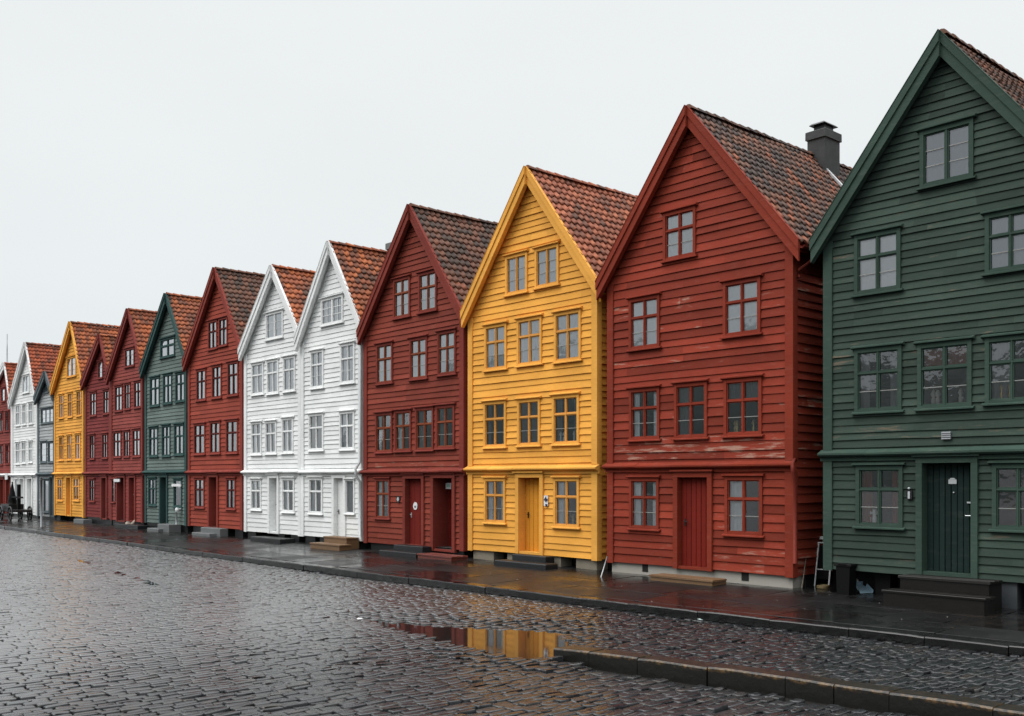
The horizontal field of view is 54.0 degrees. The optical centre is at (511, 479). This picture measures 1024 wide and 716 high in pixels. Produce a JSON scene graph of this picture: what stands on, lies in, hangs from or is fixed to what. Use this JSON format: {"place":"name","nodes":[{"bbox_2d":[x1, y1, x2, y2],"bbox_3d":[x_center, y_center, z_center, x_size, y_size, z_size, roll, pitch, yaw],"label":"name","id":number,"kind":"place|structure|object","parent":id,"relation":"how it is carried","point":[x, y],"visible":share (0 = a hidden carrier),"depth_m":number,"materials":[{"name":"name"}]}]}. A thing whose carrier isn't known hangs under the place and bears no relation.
{"place":"outdoors","nodes":[
{"label":"outdoors","id":0,"kind":"place"},
{"bbox_2d":[0,482,32,520],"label":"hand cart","id":1,"kind":"object","parent":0,"point":[14,504],"visible":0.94,"depth_m":57.06,"materials":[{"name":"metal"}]},
{"bbox_2d":[0,529,1023,715],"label":"road","id":2,"kind":"structure","parent":0,"point":[190,635],"depth_m":14.76,"materials":[{"name":"grey stone"}]},
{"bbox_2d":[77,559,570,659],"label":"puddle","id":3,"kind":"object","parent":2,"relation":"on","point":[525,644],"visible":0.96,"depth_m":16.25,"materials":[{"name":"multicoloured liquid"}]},
{"bbox_2d":[0,515,1023,642],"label":"pavement","id":4,"kind":"structure","parent":0,"point":[814,603],"depth_m":21.49,"materials":[{"name":"grey stone"}]},
{"bbox_2d":[0,362,17,515],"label":"wooden house","id":5,"kind":"structure","parent":4,"relation":"on","point":[7,371],"depth_m":63.42,"materials":[{"name":"red wood"}]},
{"bbox_2d":[7,342,60,517],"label":"wooden house","id":6,"kind":"structure","parent":4,"relation":"on","point":[35,360],"depth_m":60.23,"materials":[{"name":"white wood"}]},
{"bbox_2d":[33,370,55,519],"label":"wooden house","id":7,"kind":"structure","parent":4,"relation":"on","point":[43,398],"depth_m":57.36,"materials":[{"name":"grey wood"}]},
{"bbox_2d":[49,321,119,519],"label":"wooden house","id":8,"kind":"structure","parent":4,"relation":"on","point":[79,338],"depth_m":54.30,"materials":[{"name":"yellow wood"}]},
{"bbox_2d":[80,334,116,524],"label":"wooden house","id":9,"kind":"structure","parent":4,"relation":"on","point":[97,444],"depth_m":51.08,"materials":[{"name":"red wood"}]},
{"bbox_2d":[105,308,156,524],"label":"wooden house","id":10,"kind":"structure","parent":4,"relation":"on","point":[122,374],"depth_m":48.06,"materials":[{"name":"red wood"}]},
{"bbox_2d":[113,384,122,412],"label":"window","id":11,"kind":"structure","parent":10,"relation":"in","point":[118,389],"depth_m":48.96,"materials":[{"name":"grey glass"}]},
{"bbox_2d":[131,427,140,457],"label":"window","id":12,"kind":"structure","parent":10,"relation":"in","point":[136,439],"depth_m":47.27,"materials":[{"name":"grey glass"}]},
{"bbox_2d":[139,292,201,531],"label":"wooden house","id":13,"kind":"structure","parent":4,"relation":"on","point":[165,429],"depth_m":44.67,"materials":[{"name":"green wood"}]},
{"bbox_2d":[146,476,156,506],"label":"window","id":14,"kind":"structure","parent":13,"relation":"in","point":[152,483],"depth_m":45.84,"materials":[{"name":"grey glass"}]},
{"bbox_2d":[147,425,158,457],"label":"window","id":15,"kind":"structure","parent":13,"relation":"in","point":[153,430],"depth_m":45.73,"materials":[{"name":"grey glass"}]},
{"bbox_2d":[148,375,159,407],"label":"window","id":16,"kind":"structure","parent":13,"relation":"in","point":[154,381],"depth_m":45.64,"materials":[{"name":"grey glass"}]},
{"bbox_2d":[160,423,170,456],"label":"window","id":17,"kind":"structure","parent":13,"relation":"in","point":[165,428],"depth_m":44.71,"materials":[{"name":"grey glass"}]},
{"bbox_2d":[158,335,174,359],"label":"window","id":18,"kind":"structure","parent":13,"relation":"in","point":[167,344],"depth_m":44.55,"materials":[{"name":"glass"}]},
{"bbox_2d":[161,372,172,404],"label":"window","id":19,"kind":"structure","parent":13,"relation":"in","point":[167,377],"depth_m":44.56,"materials":[{"name":"glass"}]},
{"bbox_2d":[172,422,183,455],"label":"window","id":20,"kind":"structure","parent":13,"relation":"in","point":[178,427],"depth_m":43.68,"materials":[{"name":"glass"}]},
{"bbox_2d":[173,370,184,402],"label":"window","id":21,"kind":"structure","parent":13,"relation":"in","point":[179,375],"depth_m":43.64,"materials":[{"name":"glass"}]},
{"bbox_2d":[192,527,227,536],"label":"doorstep","id":22,"kind":"object","parent":4,"relation":"on","point":[211,532],"visible":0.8,"depth_m":40.09,"materials":[{"name":"grey stone"}]},
{"bbox_2d":[181,267,264,536],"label":"wooden house","id":23,"kind":"structure","parent":4,"relation":"on","point":[212,363],"depth_m":40.90,"materials":[{"name":"red wood"}]},
{"bbox_2d":[192,476,204,508],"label":"window","id":24,"kind":"structure","parent":23,"relation":"in","point":[199,482],"depth_m":42.11,"materials":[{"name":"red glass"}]},
{"bbox_2d":[192,421,205,455],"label":"window","id":25,"kind":"structure","parent":23,"relation":"in","point":[197,424],"depth_m":42.22,"materials":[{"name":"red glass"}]},
{"bbox_2d":[194,367,206,401],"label":"window","id":26,"kind":"structure","parent":23,"relation":"in","point":[201,376],"depth_m":42.00,"materials":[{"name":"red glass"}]},
{"bbox_2d":[206,318,217,350],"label":"window","id":27,"kind":"structure","parent":23,"relation":"in","point":[212,323],"depth_m":41.15,"materials":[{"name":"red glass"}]},
{"bbox_2d":[208,419,220,454],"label":"window","id":28,"kind":"structure","parent":23,"relation":"in","point":[214,425],"depth_m":41.01,"materials":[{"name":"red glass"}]},
{"bbox_2d":[210,363,221,399],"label":"window","id":29,"kind":"structure","parent":23,"relation":"in","point":[216,369],"depth_m":40.89,"materials":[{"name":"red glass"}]},
{"bbox_2d":[216,315,227,347],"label":"window","id":30,"kind":"structure","parent":23,"relation":"in","point":[223,320],"depth_m":40.46,"materials":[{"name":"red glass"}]},
{"bbox_2d":[224,476,236,509],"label":"window","id":31,"kind":"structure","parent":23,"relation":"in","point":[230,481],"depth_m":39.92,"materials":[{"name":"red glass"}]},
{"bbox_2d":[224,417,238,453],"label":"window","id":32,"kind":"structure","parent":23,"relation":"in","point":[231,421],"depth_m":39.88,"materials":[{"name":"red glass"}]},
{"bbox_2d":[225,359,238,396],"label":"window","id":33,"kind":"structure","parent":23,"relation":"in","point":[233,365],"depth_m":39.79,"materials":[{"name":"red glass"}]},
{"bbox_2d":[250,536,294,543],"bbox_3d":[-8.731,2.218,36.580,0.604,0.224,2.251,0,0,-41],"label":"doorstep","id":34,"kind":"object","parent":4,"relation":"on","point":[278,540],"visible":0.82,"depth_m":36.09,"materials":[{"name":"stone"}]},
{"bbox_2d":[237,264,315,541],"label":"wooden house","id":35,"kind":"structure","parent":4,"relation":"on","point":[272,426],"depth_m":37.44,"materials":[{"name":"white wood"}]},
{"bbox_2d":[248,477,261,510],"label":"window","id":36,"kind":"structure","parent":35,"relation":"in","point":[254,481],"depth_m":38.38,"materials":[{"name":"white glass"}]},
{"bbox_2d":[249,420,262,455],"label":"window","id":37,"kind":"structure","parent":35,"relation":"in","point":[258,422],"depth_m":38.31,"materials":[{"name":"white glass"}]},
{"bbox_2d":[249,360,264,396],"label":"window","id":38,"kind":"structure","parent":35,"relation":"in","point":[257,368],"depth_m":38.24,"materials":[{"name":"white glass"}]},
{"bbox_2d":[263,419,276,454],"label":"window","id":39,"kind":"structure","parent":35,"relation":"in","point":[268,423],"depth_m":37.50,"materials":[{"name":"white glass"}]},
{"bbox_2d":[264,357,279,395],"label":"window","id":40,"kind":"structure","parent":35,"relation":"in","point":[272,364],"depth_m":37.36,"materials":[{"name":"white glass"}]},
{"bbox_2d":[263,308,283,341],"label":"window","id":41,"kind":"structure","parent":35,"relation":"in","point":[274,321],"depth_m":37.24,"materials":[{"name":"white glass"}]},
{"bbox_2d":[279,416,293,453],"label":"window","id":42,"kind":"structure","parent":35,"relation":"in","point":[285,431],"depth_m":36.65,"materials":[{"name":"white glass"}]},
{"bbox_2d":[279,476,294,513],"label":"window","id":43,"kind":"structure","parent":35,"relation":"in","point":[285,480],"depth_m":36.66,"materials":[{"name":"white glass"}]},
{"bbox_2d":[281,353,295,392],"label":"window","id":44,"kind":"structure","parent":35,"relation":"in","point":[289,381],"depth_m":36.42,"materials":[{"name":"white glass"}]},
{"bbox_2d":[310,536,358,550],"bbox_3d":[-5.767,2.118,33.014,0.947,0.464,1.862,0,0,-41],"label":"wooden step","id":45,"kind":"object","parent":4,"relation":"on","point":[339,543],"visible":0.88,"depth_m":32.78,"materials":[{"name":"brown wood"}]},
{"bbox_2d":[293,240,390,547],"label":"wooden house","id":46,"kind":"structure","parent":4,"relation":"on","point":[342,286],"depth_m":34.26,"materials":[{"name":"white paint"},{"name":"orange tile"},{"name":"stone"}]},
{"bbox_2d":[306,476,323,514],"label":"window","id":47,"kind":"structure","parent":46,"relation":"in","point":[314,479],"depth_m":35.11,"materials":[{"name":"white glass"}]},
{"bbox_2d":[306,411,324,451],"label":"window","id":48,"kind":"structure","parent":46,"relation":"in","point":[313,427],"depth_m":35.21,"materials":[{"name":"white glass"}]},
{"bbox_2d":[308,347,324,389],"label":"window","id":49,"kind":"structure","parent":46,"relation":"in","point":[316,355],"depth_m":34.96,"materials":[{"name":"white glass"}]},
{"bbox_2d":[318,292,343,327],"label":"window","id":50,"kind":"structure","parent":46,"relation":"in","point":[332,311],"depth_m":34.21,"materials":[{"name":"white glass"}]},
{"bbox_2d":[337,478,342,535],"bbox_3d":[-5.751,0.972,33.958,0.133,2.053,0.577,0,0,-41],"label":"door","id":51,"kind":"structure","parent":46,"relation":"in","point":[340,480],"depth_m":34.04,"materials":[{"name":"wood"}]},
{"bbox_2d":[337,340,355,384],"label":"window","id":52,"kind":"structure","parent":46,"relation":"in","point":[347,349],"depth_m":33.50,"materials":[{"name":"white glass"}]},
{"bbox_2d":[337,409,355,450],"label":"window","id":53,"kind":"structure","parent":46,"relation":"in","point":[344,425],"depth_m":33.51,"materials":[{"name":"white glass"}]},
{"bbox_2d":[343,477,355,514],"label":"window","id":54,"kind":"structure","parent":46,"relation":"in","point":[349,481],"depth_m":33.46,"materials":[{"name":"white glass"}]},
{"bbox_2d":[379,544,430,556],"bbox_3d":[-3.160,2.169,30.226,0.733,0.363,1.910,0,0,-41],"label":"doorstep","id":55,"kind":"object","parent":4,"relation":"on","point":[407,550],"visible":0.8,"depth_m":30.01,"materials":[{"name":"stone"}]},
{"bbox_2d":[356,203,497,556],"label":"wooden house","id":56,"kind":"structure","parent":4,"relation":"on","point":[411,333],"depth_m":30.73,"materials":[{"name":"dark red paint"},{"name":"brown tile"},{"name":"stone"}]},
{"bbox_2d":[373,476,390,519],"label":"window","id":57,"kind":"structure","parent":56,"relation":"in","point":[379,480],"depth_m":32.02,"materials":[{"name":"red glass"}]},
{"bbox_2d":[373,410,393,453],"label":"window","id":58,"kind":"structure","parent":56,"relation":"in","point":[378,414],"depth_m":31.88,"materials":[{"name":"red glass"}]},
{"bbox_2d":[374,340,393,385],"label":"window","id":59,"kind":"structure","parent":56,"relation":"in","point":[384,350],"depth_m":31.85,"materials":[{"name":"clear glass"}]},
{"bbox_2d":[391,273,411,320],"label":"window","id":60,"kind":"structure","parent":56,"relation":"in","point":[401,284],"depth_m":31.15,"materials":[{"name":"glass"}]},
{"bbox_2d":[392,407,412,452],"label":"window","id":61,"kind":"structure","parent":56,"relation":"in","point":[399,414],"depth_m":31.19,"materials":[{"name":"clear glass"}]},
{"bbox_2d":[410,479,420,543],"bbox_3d":[-2.901,0.974,30.766,0.133,2.012,0.829,0,0,-41],"label":"door","id":62,"kind":"structure","parent":56,"relation":"in","point":[415,484],"depth_m":30.84,"materials":[{"name":"wood"}]},
{"bbox_2d":[407,334,428,381],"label":"window","id":63,"kind":"structure","parent":56,"relation":"in","point":[418,349],"depth_m":30.51,"materials":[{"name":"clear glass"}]},
{"bbox_2d":[412,405,434,451],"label":"window","id":64,"kind":"structure","parent":56,"relation":"in","point":[420,411],"depth_m":30.42,"materials":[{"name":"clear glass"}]},
{"bbox_2d":[416,268,437,314],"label":"window","id":65,"kind":"structure","parent":56,"relation":"in","point":[427,279],"depth_m":30.16,"materials":[{"name":"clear glass"}]},
{"bbox_2d":[433,402,455,449],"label":"window","id":66,"kind":"structure","parent":56,"relation":"in","point":[441,421],"depth_m":29.67,"materials":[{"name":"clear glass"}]},
{"bbox_2d":[434,327,457,376],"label":"window","id":67,"kind":"structure","parent":56,"relation":"in","point":[446,338],"depth_m":29.45,"materials":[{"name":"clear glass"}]},
{"bbox_2d":[446,478,451,545],"bbox_3d":[-1.687,1.002,29.880,0.348,2.098,0.906,0,0,-41],"label":"door","id":68,"kind":"structure","parent":56,"relation":"in","point":[448,485],"depth_m":30.24,"materials":[{"name":"wood"}]},
{"bbox_2d":[417,553,467,560],"bbox_3d":[-2.005,2.249,28.812,0.620,0.202,1.651,0,0,-41],"label":"wooden step","id":69,"kind":"object","parent":4,"relation":"on","point":[443,556],"visible":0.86,"depth_m":28.47,"materials":[{"name":"red wood"}]},
{"bbox_2d":[494,554,557,569],"bbox_3d":[0.461,2.148,26.138,0.739,0.343,1.982,0,0,-41],"label":"doorstep","id":70,"kind":"object","parent":4,"relation":"on","point":[538,562],"visible":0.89,"depth_m":25.95,"materials":[{"name":"stone"}]},
{"bbox_2d":[460,165,637,569],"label":"wooden house","id":71,"kind":"structure","parent":4,"relation":"on","point":[533,311],"depth_m":26.69,"materials":[{"name":"yellow paint"},{"name":"terracotta tile"},{"name":"stone"}]},
{"bbox_2d":[480,398,507,448],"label":"window","id":72,"kind":"structure","parent":71,"relation":"in","point":[487,404],"depth_m":27.82,"materials":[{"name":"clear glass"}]},
{"bbox_2d":[481,476,506,524],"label":"window","id":73,"kind":"structure","parent":71,"relation":"in","point":[490,516],"depth_m":27.84,"materials":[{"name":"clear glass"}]},
{"bbox_2d":[481,320,508,372],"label":"window","id":74,"kind":"structure","parent":71,"relation":"in","point":[495,333],"depth_m":27.80,"materials":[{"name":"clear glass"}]},
{"bbox_2d":[502,249,528,297],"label":"window","id":75,"kind":"structure","parent":71,"relation":"in","point":[516,263],"depth_m":27.15,"materials":[{"name":"grey glass"}]},
{"bbox_2d":[514,395,541,447],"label":"window","id":76,"kind":"structure","parent":71,"relation":"in","point":[528,408],"depth_m":26.78,"materials":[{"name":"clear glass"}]},
{"bbox_2d":[514,313,543,367],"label":"window","id":77,"kind":"structure","parent":71,"relation":"in","point":[529,330],"depth_m":26.78,"materials":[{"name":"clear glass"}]},
{"bbox_2d":[526,478,538,550],"bbox_3d":[0.629,0.933,26.897,0.133,1.973,0.830,0,0,-41],"label":"door","id":78,"kind":"structure","parent":71,"relation":"in","point":[532,484],"depth_m":26.99,"materials":[{"name":"wood"}]},
{"bbox_2d":[531,240,560,289],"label":"window","id":79,"kind":"structure","parent":71,"relation":"in","point":[546,256],"depth_m":26.25,"materials":[{"name":"grey glass"}]},
{"bbox_2d":[549,391,580,445],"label":"window","id":80,"kind":"structure","parent":71,"relation":"in","point":[557,439],"depth_m":25.76,"materials":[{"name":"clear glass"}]},
{"bbox_2d":[550,475,580,528],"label":"window","id":81,"kind":"structure","parent":71,"relation":"in","point":[561,520],"depth_m":25.80,"materials":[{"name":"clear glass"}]},
{"bbox_2d":[551,306,582,363],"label":"window","id":82,"kind":"structure","parent":71,"relation":"in","point":[567,322],"depth_m":25.68,"materials":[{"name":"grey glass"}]},
{"bbox_2d":[649,573,726,585],"bbox_3d":[3.870,2.223,22.172,0.520,0.174,1.779,0,0,-41],"label":"wooden step","id":83,"kind":"object","parent":4,"relation":"on","point":[690,579],"visible":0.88,"depth_m":21.95,"materials":[{"name":"brown wood"}]},
{"bbox_2d":[595,104,851,587],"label":"wooden house","id":84,"kind":"structure","parent":4,"relation":"on","point":[709,280],"depth_m":22.46,"materials":[{"name":"red wood"}]},
{"bbox_2d":[625,291,661,351],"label":"window","id":85,"kind":"structure","parent":84,"relation":"in","point":[644,324],"depth_m":23.75,"materials":[{"name":"grey glass"}]},
{"bbox_2d":[626,475,660,530],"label":"window","id":86,"kind":"structure","parent":84,"relation":"in","point":[635,497],"depth_m":23.79,"materials":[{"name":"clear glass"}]},
{"bbox_2d":[626,384,661,441],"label":"window","id":87,"kind":"structure","parent":84,"relation":"in","point":[634,391],"depth_m":23.78,"materials":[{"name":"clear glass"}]},
{"bbox_2d":[659,202,697,263],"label":"window","id":88,"kind":"structure","parent":84,"relation":"in","point":[679,223],"depth_m":22.95,"materials":[{"name":"grey glass"}]},
{"bbox_2d":[670,378,709,439],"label":"window","id":89,"kind":"structure","parent":84,"relation":"in","point":[683,390],"depth_m":22.87,"materials":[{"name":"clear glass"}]},
{"bbox_2d":[682,477,706,566],"bbox_3d":[4.168,0.955,22.745,0.133,2.019,0.838,0,0,-41],"label":"door","id":90,"kind":"structure","parent":84,"relation":"in","point":[694,489],"depth_m":22.79,"materials":[{"name":"wood"}]},
{"bbox_2d":[719,273,763,338],"bbox_3d":[4.961,-3.737,21.678,0.149,1.306,1.087,0,0,-41],"label":"window","id":91,"kind":"structure","parent":84,"relation":"in","point":[741,295],"depth_m":21.67,"materials":[{"name":"grey glass"}]},
{"bbox_2d":[720,373,764,437],"bbox_3d":[5.022,-1.588,21.701,0.271,1.348,1.095,0,0,-41],"label":"window","id":92,"kind":"structure","parent":84,"relation":"in","point":[741,389],"depth_m":21.67,"materials":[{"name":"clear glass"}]},
{"bbox_2d":[721,473,764,537],"bbox_3d":[5.009,0.548,21.664,0.203,1.373,1.083,0,0,-41],"label":"window","id":93,"kind":"structure","parent":84,"relation":"in","point":[735,498],"depth_m":21.80,"materials":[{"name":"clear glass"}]},
{"bbox_2d":[814,536,830,585],"bbox_3d":[6.617,1.737,21.234,0.296,1.052,0.366,0,0,-41],"label":"ladder","id":94,"kind":"object","parent":4,"relation":"on","point":[820,572],"visible":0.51,"depth_m":21.26,"materials":[{"name":"grey metal"}]},
{"bbox_2d":[834,563,856,594],"bbox_3d":[6.564,1.961,19.727,0.328,0.639,0.365,0,0,-41],"label":"bin","id":95,"kind":"object","parent":4,"relation":"on","point":[846,576],"visible":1,"depth_m":19.63,"materials":[{"name":"black plastic"}]},
{"bbox_2d":[874,572,897,595],"bbox_3d":[7.299,1.991,19.589,0.368,0.579,0.406,0,0,-41],"label":"bin","id":96,"kind":"object","parent":4,"relation":"on","point":[885,581],"visible":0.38,"depth_m":19.50,"materials":[{"name":"black plastic"}]},
{"bbox_2d":[809,28,1023,608],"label":"wooden house","id":97,"kind":"structure","parent":4,"relation":"on","point":[916,240],"depth_m":18.64,"materials":[{"name":"green wood"}]},
{"bbox_2d":[850,223,903,297],"bbox_3d":[7.031,-4.205,19.338,0.150,1.270,1.059,0,0,-41],"label":"window","id":98,"kind":"structure","parent":97,"relation":"in","point":[877,252],"depth_m":19.33,"materials":[{"name":"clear glass"}]},
{"bbox_2d":[850,341,904,414],"bbox_3d":[7.062,-1.946,19.344,0.204,1.346,1.081,0,0,-41],"label":"window","id":99,"kind":"structure","parent":97,"relation":"in","point":[862,372],"depth_m":19.32,"materials":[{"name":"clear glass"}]},
{"bbox_2d":[851,462,905,529],"bbox_3d":[7.099,0.307,19.341,0.255,1.291,1.076,0,0,-41],"label":"window","id":100,"kind":"structure","parent":97,"relation":"in","point":[865,516],"depth_m":19.34,"materials":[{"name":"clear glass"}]},
{"bbox_2d":[913,335,975,410],"bbox_3d":[7.943,-1.933,18.388,0.257,1.314,1.121,0,0,-41],"label":"window","id":101,"kind":"structure","parent":97,"relation":"in","point":[944,354],"depth_m":18.35,"materials":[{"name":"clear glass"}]},
{"bbox_2d":[915,113,976,190],"bbox_3d":[7.927,-5.965,18.325,0.149,1.158,1.102,0,0,-41],"label":"window","id":102,"kind":"structure","parent":97,"relation":"in","point":[946,149],"depth_m":18.32,"materials":[{"name":"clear glass"}]},
{"bbox_2d":[928,463,970,572],"bbox_3d":[8.061,0.694,18.436,0.133,2.001,0.902,0,0,-41],"label":"door","id":103,"kind":"structure","parent":97,"relation":"in","point":[949,484],"depth_m":18.46,"materials":[{"name":"wood"}]},
{"bbox_2d":[980,204,1023,276],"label":"window","id":104,"kind":"structure","parent":97,"relation":"in","point":[1004,227],"depth_m":17.59,"materials":[{"name":"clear glass"}]},
{"bbox_2d":[980,330,1023,405],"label":"window","id":105,"kind":"structure","parent":97,"relation":"in","point":[998,389],"depth_m":17.65,"materials":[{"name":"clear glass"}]},
{"bbox_2d":[987,460,1023,532],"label":"window","id":106,"kind":"structure","parent":97,"relation":"in","point":[1018,465],"depth_m":17.53,"materials":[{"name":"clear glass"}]},
{"bbox_2d":[881,574,1002,615],"bbox_3d":[7.654,2.028,17.784,0.967,0.564,1.862,0,0,-41],"label":"wooden step","id":107,"kind":"object","parent":4,"relation":"on","point":[973,596],"visible":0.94,"depth_m":17.52,"materials":[{"name":"grey wood"}]},
{"bbox_2d":[0,0,1023,365],"label":"sky","id":108,"kind":"structure","parent":0,"point":[147,147],"materials":[{"name":"white"}]},
{"bbox_2d":[357,616,881,713],"bbox_3d":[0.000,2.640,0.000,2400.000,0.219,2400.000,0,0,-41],"label":"ground","id":109,"kind":"structure","parent":0,"point":[690,685],"depth_m":13.25,"materials":[{"name":"grey stone"}]},
{"bbox_2d":[0,524,1023,656],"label":"kerb","id":110,"kind":"structure","parent":109,"relation":"on","point":[853,631],"depth_m":19.12,"materials":[{"name":"stone"}]},
{"bbox_2d":[553,646,1023,715],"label":"kerb","id":111,"kind":"structure","parent":109,"relation":"on","point":[845,693],"depth_m":12.37,"materials":[{"name":"stone"}]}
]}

